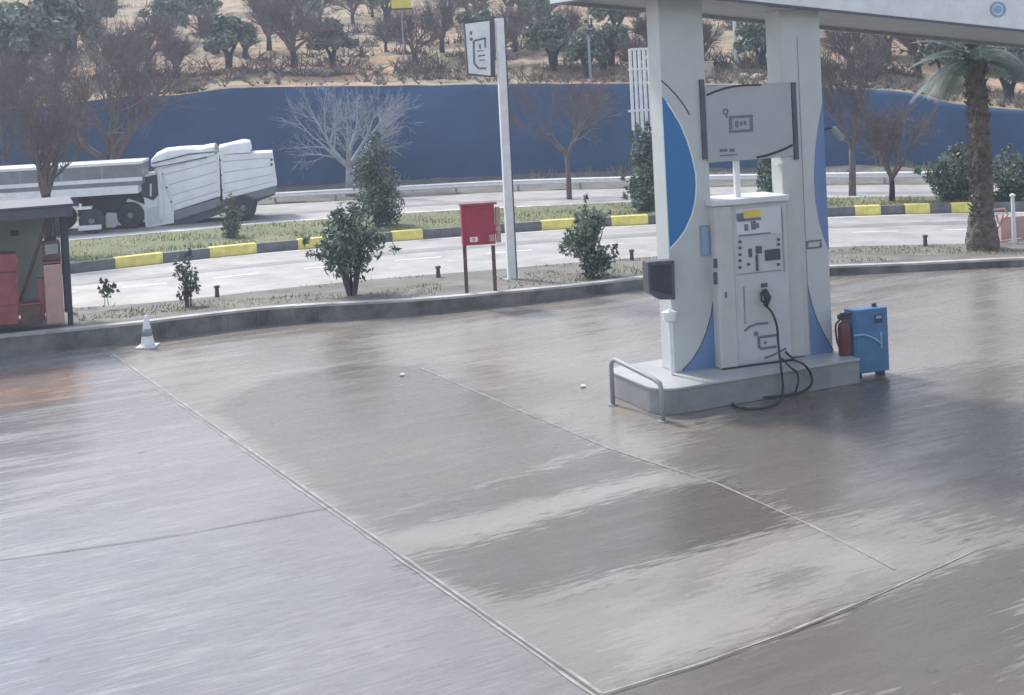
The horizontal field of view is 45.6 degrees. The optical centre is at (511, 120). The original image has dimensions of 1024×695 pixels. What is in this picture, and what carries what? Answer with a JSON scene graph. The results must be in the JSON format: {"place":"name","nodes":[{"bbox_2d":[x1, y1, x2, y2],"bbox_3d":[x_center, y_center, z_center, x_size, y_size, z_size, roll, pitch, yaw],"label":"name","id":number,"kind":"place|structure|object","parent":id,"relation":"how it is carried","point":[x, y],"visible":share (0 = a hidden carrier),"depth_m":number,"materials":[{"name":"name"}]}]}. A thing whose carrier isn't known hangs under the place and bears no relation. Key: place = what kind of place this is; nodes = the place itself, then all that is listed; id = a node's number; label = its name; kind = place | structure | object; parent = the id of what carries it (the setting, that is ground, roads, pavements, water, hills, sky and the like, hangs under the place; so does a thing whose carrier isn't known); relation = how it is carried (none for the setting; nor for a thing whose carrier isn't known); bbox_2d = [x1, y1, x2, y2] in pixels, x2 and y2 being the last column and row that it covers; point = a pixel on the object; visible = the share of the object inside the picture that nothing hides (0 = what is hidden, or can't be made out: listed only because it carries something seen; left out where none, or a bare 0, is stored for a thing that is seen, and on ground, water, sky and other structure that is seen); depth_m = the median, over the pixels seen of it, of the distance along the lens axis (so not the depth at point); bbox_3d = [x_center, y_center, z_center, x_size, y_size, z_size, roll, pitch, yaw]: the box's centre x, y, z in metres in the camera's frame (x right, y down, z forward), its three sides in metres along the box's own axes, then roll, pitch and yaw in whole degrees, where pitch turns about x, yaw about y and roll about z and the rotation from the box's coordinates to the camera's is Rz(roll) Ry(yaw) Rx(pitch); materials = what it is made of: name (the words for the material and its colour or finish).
{"place":"outdoors","nodes":[
{"label":"outdoors","id":0,"kind":"place"},
{"bbox_2d":[0,267,1023,694],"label":"forecourt","id":1,"kind":"structure","parent":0,"point":[600,567],"depth_m":10.62,"materials":[{"name":"concrete"}]},
{"bbox_2d":[135,315,159,349],"bbox_3d":[-5.606,3.241,18.700,0.300,0.496,0.300,-3,2,0],"label":"traffic cone","id":2,"kind":"object","parent":1,"relation":"on","point":[147,341],"visible":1,"depth_m":18.64,"materials":[{"name":"white paint"}]},
{"bbox_2d":[0,348,875,694],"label":"joint seal","id":3,"kind":"object","parent":1,"relation":"on","point":[414,566],"visible":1,"depth_m":9.46,"materials":[{"name":"black rubber"}]},
{"bbox_2d":[0,260,1023,356],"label":"forecourt kerb","id":4,"kind":"structure","parent":1,"relation":"on","point":[82,338],"depth_m":20.17,"materials":[{"name":"concrete"}]},
{"bbox_2d":[0,261,1019,355],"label":"kerb joint","id":5,"kind":"object","parent":4,"relation":"on","point":[350,314],"visible":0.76,"depth_m":20.10,"materials":[{"name":"concrete"}]},
{"bbox_2d":[0,257,1023,337],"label":"kerb top","id":6,"kind":"structure","parent":4,"relation":"on","point":[165,319],"depth_m":20.35,"materials":[{"name":"grey concrete"}]},
{"bbox_2d":[100,348,973,694],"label":"joint edge","id":7,"kind":"object","parent":1,"relation":"on","point":[572,680],"visible":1,"depth_m":9.54,"materials":[{"name":"grey concrete"}]},
{"bbox_2d":[608,357,668,422],"bbox_3d":[1.390,2.997,13.625,0.120,0.567,1.035,-4,2,-32],"label":"crash bar","id":8,"kind":"object","parent":1,"relation":"on","point":[643,374],"visible":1,"depth_m":13.59,"materials":[{"name":"grey metal"}]},
{"bbox_2d":[614,351,859,414],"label":"pump island","id":9,"kind":"structure","parent":1,"relation":"on","point":[697,390],"depth_m":13.97,"materials":[{"name":"concrete"}]},
{"bbox_2d":[662,309,676,374],"bbox_3d":[1.832,2.565,14.066,0.170,0.762,0.166,-3,2,0],"label":"standpipe","id":10,"kind":"object","parent":9,"relation":"on","point":[669,316],"visible":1,"depth_m":14.05,"materials":[{"name":"white metal"}]},
{"bbox_2d":[646,0,715,371],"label":"canopy pillar","id":11,"kind":"structure","parent":9,"relation":"on","point":[676,75],"depth_m":14.21,"materials":[{"name":"white metal"}]},
{"bbox_2d":[642,259,674,299],"bbox_3d":[1.708,1.837,14.068,0.402,0.464,0.265,-3,2,-18],"label":"terminal box","id":12,"kind":"object","parent":11,"relation":"attached to","point":[658,278],"visible":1,"depth_m":13.94,"materials":[{"name":"grey paint"}]},
{"bbox_2d":[699,79,798,196],"bbox_3d":[2.804,0.235,14.506,1.272,1.491,0.180,-3,2,-18],"label":"pump sign","id":13,"kind":"object","parent":11,"relation":"attached to","point":[748,121],"visible":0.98,"depth_m":14.43,"materials":[{"name":"white metal"}]},
{"bbox_2d":[549,0,1023,48],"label":"canopy","id":14,"kind":"object","parent":11,"relation":"on","point":[992,22],"visible":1,"depth_m":15.66,"materials":[{"name":"grey metal"}]},
{"bbox_2d":[706,163,812,409],"bbox_3d":[2.919,1.869,14.233,1.331,2.636,1.342,-3,2,-18],"label":"fuel dispenser","id":15,"kind":"object","parent":9,"relation":"on","point":[756,275],"visible":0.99,"depth_m":14.35,"materials":[{"name":"white paint"}]},
{"bbox_2d":[765,9,833,356],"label":"canopy pillar","id":16,"kind":"structure","parent":9,"relation":"on","point":[793,44],"depth_m":14.71,"materials":[{"name":"white metal"}]},
{"bbox_2d":[835,312,850,355],"bbox_3d":[3.972,2.572,14.625,0.219,0.510,0.168,-3,2,0],"label":"fire extinguisher","id":17,"kind":"object","parent":9,"relation":"on","point":[843,340],"visible":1,"depth_m":14.58,"materials":[{"name":"red paint"}]},
{"bbox_2d":[844,302,888,378],"bbox_3d":[4.306,2.666,14.766,0.494,0.883,0.233,-3,2,-18],"label":"blue cabinet","id":18,"kind":"object","parent":1,"relation":"on","point":[868,325],"visible":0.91,"depth_m":14.68,"materials":[{"name":"metal"}]},
{"bbox_2d":[0,0,1023,109],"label":"hillside","id":19,"kind":"structure","parent":0,"point":[526,56],"depth_m":58.79,"materials":[{"name":"soil"}]},
{"bbox_2d":[0,0,58,83],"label":"olive tree","id":20,"kind":"object","parent":19,"relation":"on","point":[14,14],"visible":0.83,"depth_m":55.20,"materials":[{"name":"green plant"}]},
{"bbox_2d":[31,47,84,91],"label":"orchard tree","id":21,"kind":"object","parent":19,"relation":"on","point":[61,66],"visible":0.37,"depth_m":50.08,"materials":[{"name":"brown plant"}]},
{"bbox_2d":[24,0,105,77],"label":"olive tree","id":22,"kind":"object","parent":19,"relation":"on","point":[67,9],"visible":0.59,"depth_m":56.79,"materials":[{"name":"green plant"}]},
{"bbox_2d":[115,9,185,71],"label":"orchard tree","id":23,"kind":"object","parent":19,"relation":"on","point":[161,33],"visible":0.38,"depth_m":55.76,"materials":[{"name":"brown plant"}]},
{"bbox_2d":[137,0,191,37],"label":"olive tree","id":24,"kind":"object","parent":19,"relation":"on","point":[174,6],"visible":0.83,"depth_m":68.19,"materials":[{"name":"green plant"}]},
{"bbox_2d":[156,30,198,77],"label":"orchard tree","id":25,"kind":"object","parent":19,"relation":"on","point":[185,45],"visible":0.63,"depth_m":53.40,"materials":[{"name":"brown plant"}]},
{"bbox_2d":[179,0,222,21],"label":"olive tree","id":26,"kind":"object","parent":19,"relation":"on","point":[196,6],"visible":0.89,"depth_m":72.41,"materials":[{"name":"green plant"}]},
{"bbox_2d":[187,2,230,54],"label":"orchard tree","id":27,"kind":"object","parent":19,"relation":"on","point":[204,27],"visible":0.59,"depth_m":62.60,"materials":[{"name":"brown plant"}]},
{"bbox_2d":[201,13,255,67],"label":"olive tree","id":28,"kind":"object","parent":19,"relation":"on","point":[227,32],"visible":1,"depth_m":55.45,"materials":[{"name":"green plant"}]},
{"bbox_2d":[240,0,290,50],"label":"orchard tree","id":29,"kind":"object","parent":19,"relation":"on","point":[252,4],"visible":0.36,"depth_m":63.63,"materials":[{"name":"brown plant"}]},
{"bbox_2d":[247,0,344,67],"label":"orchard tree","id":30,"kind":"object","parent":19,"relation":"on","point":[281,18],"visible":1,"depth_m":56.00,"materials":[{"name":"brown plant"}]},
{"bbox_2d":[305,16,359,64],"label":"olive tree","id":31,"kind":"object","parent":19,"relation":"on","point":[350,43],"visible":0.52,"depth_m":57.63,"materials":[{"name":"green plant"}]},
{"bbox_2d":[363,15,398,51],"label":"orchard tree","id":32,"kind":"object","parent":19,"relation":"on","point":[379,32],"visible":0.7,"depth_m":61.97,"materials":[{"name":"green plant"}]},
{"bbox_2d":[381,1,452,65],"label":"orchard tree","id":33,"kind":"object","parent":19,"relation":"on","point":[410,23],"visible":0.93,"depth_m":57.66,"materials":[{"name":"brown plant"}]},
{"bbox_2d":[413,0,464,52],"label":"orchard tree","id":34,"kind":"object","parent":19,"relation":"on","point":[447,11],"visible":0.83,"depth_m":59.30,"materials":[{"name":"brown plant"}]},
{"bbox_2d":[453,0,503,15],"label":"orchard tree","id":35,"kind":"object","parent":19,"relation":"on","point":[478,7],"visible":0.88,"depth_m":74.14,"materials":[{"name":"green plant"}]},
{"bbox_2d":[456,9,501,24],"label":"olive tree","id":36,"kind":"object","parent":19,"relation":"on","point":[472,16],"visible":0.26,"depth_m":59.73,"materials":[{"name":"green plant"}]},
{"bbox_2d":[0,0,1022,81],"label":"hill scrub","id":37,"kind":"object","parent":19,"relation":"on","point":[353,31],"visible":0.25,"depth_m":55.05,"materials":[{"name":"green plant"}]},
{"bbox_2d":[3,55,1023,107],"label":"crest scrub","id":38,"kind":"object","parent":19,"relation":"on","point":[909,85],"visible":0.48,"depth_m":50.36,"materials":[{"name":"green plant"}]},
{"bbox_2d":[495,0,543,51],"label":"orchard tree","id":39,"kind":"object","parent":19,"relation":"on","point":[512,16],"visible":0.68,"depth_m":59.13,"materials":[{"name":"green plant"}]},
{"bbox_2d":[502,0,557,24],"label":"olive tree","id":40,"kind":"object","parent":19,"relation":"on","point":[541,7],"visible":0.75,"depth_m":68.34,"materials":[{"name":"green plant"}]},
{"bbox_2d":[521,11,570,70],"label":"olive tree","id":41,"kind":"object","parent":19,"relation":"on","point":[552,35],"visible":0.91,"depth_m":53.53,"materials":[{"name":"green plant"}]},
{"bbox_2d":[547,5,592,36],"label":"orchard tree","id":42,"kind":"object","parent":19,"relation":"on","point":[573,21],"visible":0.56,"depth_m":58.68,"materials":[{"name":"brown plant"}]},
{"bbox_2d":[562,28,611,77],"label":"olive tree","id":43,"kind":"object","parent":19,"relation":"on","point":[576,49],"visible":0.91,"depth_m":50.95,"materials":[{"name":"green plant"}]},
{"bbox_2d":[594,22,630,66],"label":"olive tree","id":44,"kind":"object","parent":19,"relation":"on","point":[621,30],"visible":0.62,"depth_m":53.00,"materials":[{"name":"green plant"}]},
{"bbox_2d":[587,7,640,26],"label":"olive tree","id":45,"kind":"object","parent":19,"relation":"on","point":[615,16],"visible":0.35,"depth_m":63.19,"materials":[{"name":"green plant"}]},
{"bbox_2d":[614,33,647,76],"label":"orchard tree","id":46,"kind":"object","parent":19,"relation":"on","point":[623,50],"visible":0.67,"depth_m":50.69,"materials":[{"name":"brown plant"}]},
{"bbox_2d":[624,12,646,41],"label":"orchard tree","id":47,"kind":"object","parent":19,"relation":"on","point":[640,25],"visible":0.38,"depth_m":53.69,"materials":[{"name":"brown plant"}]},
{"bbox_2d":[702,18,732,60],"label":"orchard tree","id":48,"kind":"object","parent":19,"relation":"on","point":[708,40],"visible":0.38,"depth_m":51.55,"materials":[{"name":"brown plant"}]},
{"bbox_2d":[732,22,766,68],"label":"olive tree","id":49,"kind":"object","parent":19,"relation":"on","point":[754,36],"visible":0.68,"depth_m":51.21,"materials":[{"name":"green plant"}]},
{"bbox_2d":[819,30,872,71],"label":"orchard tree","id":50,"kind":"object","parent":19,"relation":"on","point":[839,36],"visible":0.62,"depth_m":49.80,"materials":[{"name":"brown plant"}]},
{"bbox_2d":[847,33,900,81],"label":"orchard tree","id":51,"kind":"object","parent":19,"relation":"on","point":[883,51],"visible":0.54,"depth_m":48.02,"materials":[{"name":"brown plant"}]},
{"bbox_2d":[889,36,935,73],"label":"orchard tree","id":52,"kind":"object","parent":19,"relation":"on","point":[906,43],"visible":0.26,"depth_m":49.64,"materials":[{"name":"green plant"}]},
{"bbox_2d":[916,41,964,83],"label":"olive tree","id":53,"kind":"object","parent":19,"relation":"on","point":[929,49],"visible":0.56,"depth_m":48.07,"materials":[{"name":"green plant"}]},
{"bbox_2d":[971,47,1023,103],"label":"olive tree","id":54,"kind":"object","parent":19,"relation":"on","point":[1005,79],"visible":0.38,"depth_m":44.41,"materials":[{"name":"green plant"}]},
{"bbox_2d":[5,241,1023,325],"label":"verge","id":55,"kind":"structure","parent":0,"point":[453,283],"depth_m":22.63,"materials":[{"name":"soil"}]},
{"bbox_2d":[0,196,80,334],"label":"shelter","id":56,"kind":"object","parent":55,"relation":"on","point":[22,230],"visible":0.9,"depth_m":19.83,"materials":[{"name":"metal"}]},
{"bbox_2d":[0,251,18,324],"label":"red cabinet","id":57,"kind":"object","parent":56,"relation":"on","point":[9,299],"visible":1,"depth_m":18.83,"materials":[{"name":"metal"}]},
{"bbox_2d":[20,300,41,324],"bbox_3d":[-7.549,3.017,19.130,0.317,0.324,0.320,-3,2,-22],"label":"dark crate","id":58,"kind":"object","parent":56,"relation":"on","point":[30,310],"visible":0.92,"depth_m":18.99,"materials":[{"name":"grey metal"}]},
{"bbox_2d":[37,239,64,323],"bbox_3d":[-7.297,2.551,19.237,0.361,1.288,0.306,-3,2,-22],"label":"vending unit","id":59,"kind":"object","parent":56,"relation":"on","point":[52,286],"visible":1,"depth_m":19.12,"materials":[{"name":"brown metal"}]},
{"bbox_2d":[172,246,201,307],"bbox_3d":[-5.684,2.740,21.299,0.502,1.069,0.690,-3,2,0],"label":"young shrub","id":60,"kind":"object","parent":55,"relation":"on","point":[186,282],"visible":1,"depth_m":21.23,"materials":[{"name":"green plant"}]},
{"bbox_2d":[300,201,402,295],"bbox_3d":[-2.807,2.283,21.370,1.732,1.710,1.478,-3,2,0],"label":"oleander","id":61,"kind":"object","parent":55,"relation":"on","point":[342,250],"visible":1,"depth_m":21.25,"materials":[{"name":"green plant"}]},
{"bbox_2d":[458,201,500,293],"bbox_3d":[-0.520,2.296,20.919,0.687,1.770,0.280,-3,2,-9],"label":"hose cabinet","id":62,"kind":"object","parent":55,"relation":"on","point":[480,223],"visible":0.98,"depth_m":20.80,"materials":[{"name":"red metal"}]},
{"bbox_2d":[463,18,520,279],"bbox_3d":[-0.376,0.566,22.579,0.824,4.884,0.260,-3,2,-12],"label":"totem sign","id":63,"kind":"object","parent":55,"relation":"on","point":[479,46],"visible":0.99,"depth_m":22.54,"materials":[{"name":"white metal"}]},
{"bbox_2d":[557,195,619,278],"bbox_3d":[1.425,2.134,22.524,1.179,1.629,1.040,-2,2,20],"label":"roadside bush","id":64,"kind":"object","parent":55,"relation":"on","point":[586,239],"visible":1,"depth_m":22.33,"materials":[{"name":"green plant"}]},
{"bbox_2d":[905,40,1023,250],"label":"palm tree","id":65,"kind":"object","parent":55,"relation":"on","point":[982,230],"visible":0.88,"depth_m":23.86,"materials":[{"name":"brown plant"}]},
{"bbox_2d":[43,184,1000,240],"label":"road","id":66,"kind":"structure","parent":0,"point":[280,208],"depth_m":39.23,"materials":[{"name":"grey asphalt"}]},
{"bbox_2d":[0,158,148,235],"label":"silver trailer","id":67,"kind":"object","parent":66,"relation":"on","point":[77,183],"visible":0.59,"depth_m":36.04,"materials":[{"name":"white metal"}]},
{"bbox_2d":[78,139,276,227],"bbox_3d":[-10.461,1.997,38.357,5.995,2.571,2.132,-3,2,-11],"label":"white lorry","id":68,"kind":"object","parent":66,"relation":"on","point":[188,184],"visible":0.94,"depth_m":37.53,"materials":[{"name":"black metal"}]},
{"bbox_2d":[141,174,157,199],"bbox_3d":[-11.104,2.070,37.283,0.504,0.795,0.036,-3,2,-11],"label":"window","id":69,"kind":"structure","parent":68,"relation":"in","point":[149,188],"depth_m":37.28,"materials":[{"name":"black glass"}]},
{"bbox_2d":[43,203,596,240],"bbox_3d":[-0.467,2.837,33.849,46.865,0.001,8.404,-3,2,2],"label":"edge line","id":70,"kind":"object","parent":66,"relation":"on","point":[124,234],"visible":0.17,"depth_m":35.94,"materials":[{"name":"paint"}]},
{"bbox_2d":[68,191,994,229],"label":"tyre track","id":71,"kind":"structure","parent":66,"relation":"on","point":[329,210],"depth_m":39.59,"materials":[{"name":"grey asphalt"}]},
{"bbox_2d":[60,196,1023,261],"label":"median","id":72,"kind":"object","parent":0,"point":[95,249],"visible":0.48,"depth_m":32.22,"materials":[{"name":"soil"}]},
{"bbox_2d":[0,74,103,240],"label":"bare tree","id":73,"kind":"object","parent":72,"relation":"on","point":[54,148],"visible":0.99,"depth_m":29.85,"materials":[{"name":"brown plant"}]},
{"bbox_2d":[216,192,246,237],"bbox_3d":[-7.250,2.474,31.610,0.724,1.259,0.956,-3,2,0],"label":"grey shrub","id":74,"kind":"object","parent":72,"relation":"on","point":[231,227],"visible":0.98,"depth_m":31.46,"materials":[{"name":"green plant"}]},
{"bbox_2d":[349,131,404,226],"bbox_3d":[-3.602,1.708,32.319,1.471,2.825,1.381,-3,2,0],"label":"columnar shrub","id":75,"kind":"object","parent":72,"relation":"on","point":[372,177],"visible":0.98,"depth_m":32.17,"materials":[{"name":"green plant"}]},
{"bbox_2d":[59,195,940,240],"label":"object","id":76,"kind":"structure","parent":72,"relation":"on","point":[448,209],"depth_m":34.06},
{"bbox_2d":[60,194,1023,262],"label":"grass","id":77,"kind":"structure","parent":72,"relation":"on","point":[539,214],"depth_m":32.12,"materials":[{"name":"green plant"}]},
{"bbox_2d":[489,57,624,198],"bbox_3d":[1.551,0.260,39.652,4.670,4.658,4.132,-3,2,0],"label":"bare tree","id":78,"kind":"object","parent":72,"relation":"on","point":[579,129],"visible":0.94,"depth_m":39.53,"materials":[{"name":"brown plant"}]},
{"bbox_2d":[620,119,654,211],"bbox_3d":[3.741,1.331,33.139,1.274,2.736,1.385,-4,2,-40],"label":"columnar shrub","id":79,"kind":"object","parent":72,"relation":"on","point":[641,189],"visible":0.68,"depth_m":32.93,"materials":[{"name":"green plant"}]},
{"bbox_2d":[754,158,772,192],"bbox_3d":[7.149,1.358,33.089,1.199,2.224,1.511,-3,2,0],"label":"columnar shrub","id":80,"kind":"object","parent":72,"relation":"on","point":[764,182],"visible":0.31,"depth_m":33.00,"materials":[{"name":"green plant"}]},
{"bbox_2d":[820,30,902,195],"bbox_3d":[9.978,-0.299,36.703,3.435,5.112,4.359,-2,2,26],"label":"bare tree","id":81,"kind":"object","parent":72,"relation":"on","point":[855,75],"visible":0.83,"depth_m":35.94,"materials":[{"name":"brown plant"}]},
{"bbox_2d":[832,93,943,200],"bbox_3d":[10.005,0.754,32.503,2.595,3.028,2.645,-4,2,-43],"label":"bare tree","id":82,"kind":"object","parent":72,"relation":"on","point":[874,138],"visible":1,"depth_m":32.41,"materials":[{"name":"brown plant"}]},
{"bbox_2d":[913,141,971,200],"bbox_3d":[11.474,1.416,31.741,1.544,1.768,1.598,-4,2,-39],"label":"columnar shrub","id":83,"kind":"object","parent":72,"relation":"on","point":[951,179],"visible":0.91,"depth_m":31.57,"materials":[{"name":"green plant"}]},
{"bbox_2d":[992,143,1023,201],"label":"bush","id":84,"kind":"object","parent":72,"relation":"on","point":[1008,179],"visible":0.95,"depth_m":30.98,"materials":[{"name":"green plant"}]},
{"bbox_2d":[62,213,1023,307],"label":"road","id":85,"kind":"structure","parent":0,"point":[278,276],"depth_m":26.74,"materials":[{"name":"grey asphalt"}]},
{"bbox_2d":[113,252,162,267],"bbox_3d":[-8.718,3.265,28.401,1.089,0.245,0.260,-4,2,-31],"label":"kerb stone","id":86,"kind":"object","parent":85,"relation":"on","point":[138,260],"visible":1,"depth_m":28.29,"materials":[{"name":"yellow paint"}]},
{"bbox_2d":[208,242,256,257],"bbox_3d":[-6.759,3.142,29.444,1.125,0.245,0.260,-3,2,-24],"label":"kerb stone","id":87,"kind":"object","parent":85,"relation":"on","point":[232,250],"visible":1,"depth_m":29.33,"materials":[{"name":"yellow paint"}]},
{"bbox_2d":[391,229,422,240],"bbox_3d":[-2.656,2.905,30.805,0.777,0.245,0.260,-3,2,-14],"label":"kerb stone","id":88,"kind":"object","parent":85,"relation":"on","point":[408,234],"visible":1,"depth_m":30.69,"materials":[{"name":"yellow paint"}]},
{"bbox_2d":[71,220,997,285],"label":"tyre track","id":89,"kind":"structure","parent":85,"relation":"on","point":[461,247],"depth_m":28.68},
{"bbox_2d":[61,201,1023,273],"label":"median kerb","id":90,"kind":"structure","parent":85,"relation":"on","point":[169,256],"depth_m":30.59,"materials":[{"name":"concrete"}]},
{"bbox_2d":[71,212,1023,274],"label":"edge line","id":91,"kind":"object","parent":85,"relation":"on","point":[460,237],"visible":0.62,"depth_m":30.45,"materials":[{"name":"paint"}]},
{"bbox_2d":[540,218,574,229],"bbox_3d":[1.185,2.697,31.576,0.879,0.245,0.260,-3,2,-8],"label":"kerb stone","id":92,"kind":"object","parent":85,"relation":"on","point":[555,224],"visible":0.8,"depth_m":31.45,"materials":[{"name":"yellow paint"}]},
{"bbox_2d":[611,214,647,225],"bbox_3d":[3.059,2.602,31.701,0.950,0.245,0.261,-3,2,0],"label":"kerb stone","id":93,"kind":"object","parent":85,"relation":"on","point":[624,220],"visible":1,"depth_m":31.57,"materials":[{"name":"yellow paint"}]},
{"bbox_2d":[76,164,1023,215],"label":"roadside ground","id":94,"kind":"structure","parent":0,"point":[621,185],"depth_m":44.22,"materials":[{"name":"soil"}]},
{"bbox_2d":[0,26,85,165],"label":"bare tree","id":95,"kind":"object","parent":94,"relation":"on","point":[3,155],"visible":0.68,"depth_m":43.18,"materials":[{"name":"brown plant"}]},
{"bbox_2d":[0,0,230,165],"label":"bare tree","id":96,"kind":"object","parent":94,"relation":"on","point":[115,147],"visible":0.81,"depth_m":42.92,"materials":[{"name":"brown plant"}]},
{"bbox_2d":[271,70,423,195],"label":"bare tree","id":97,"kind":"object","parent":94,"relation":"on","point":[348,163],"visible":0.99,"depth_m":44.96,"materials":[{"name":"grey plant"}]},
{"bbox_2d":[0,83,1023,186],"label":"retaining wall","id":98,"kind":"structure","parent":94,"relation":"on","point":[456,134],"depth_m":48.48,"materials":[{"name":"blue paint"}]},
{"bbox_2d":[72,171,993,208],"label":"guardrail","id":99,"kind":"object","parent":94,"relation":"on","point":[829,175],"visible":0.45,"depth_m":43.48,"materials":[{"name":"white metal"}]},
{"bbox_2d":[628,48,650,168],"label":"slatted frame","id":100,"kind":"object","parent":94,"relation":"on","point":[641,109],"visible":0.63,"depth_m":46.49,"materials":[{"name":"white metal"}]},
{"bbox_2d":[276,149,1002,191],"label":"dry scrub","id":101,"kind":"object","parent":94,"relation":"on","point":[538,176],"visible":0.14,"depth_m":45.97,"materials":[{"name":"plant"}]},
{"bbox_2d":[998,215,1023,239],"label":"barrier","id":102,"kind":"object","parent":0,"point":[1004,231],"depth_m":25.64,"materials":[{"name":"plastic"}]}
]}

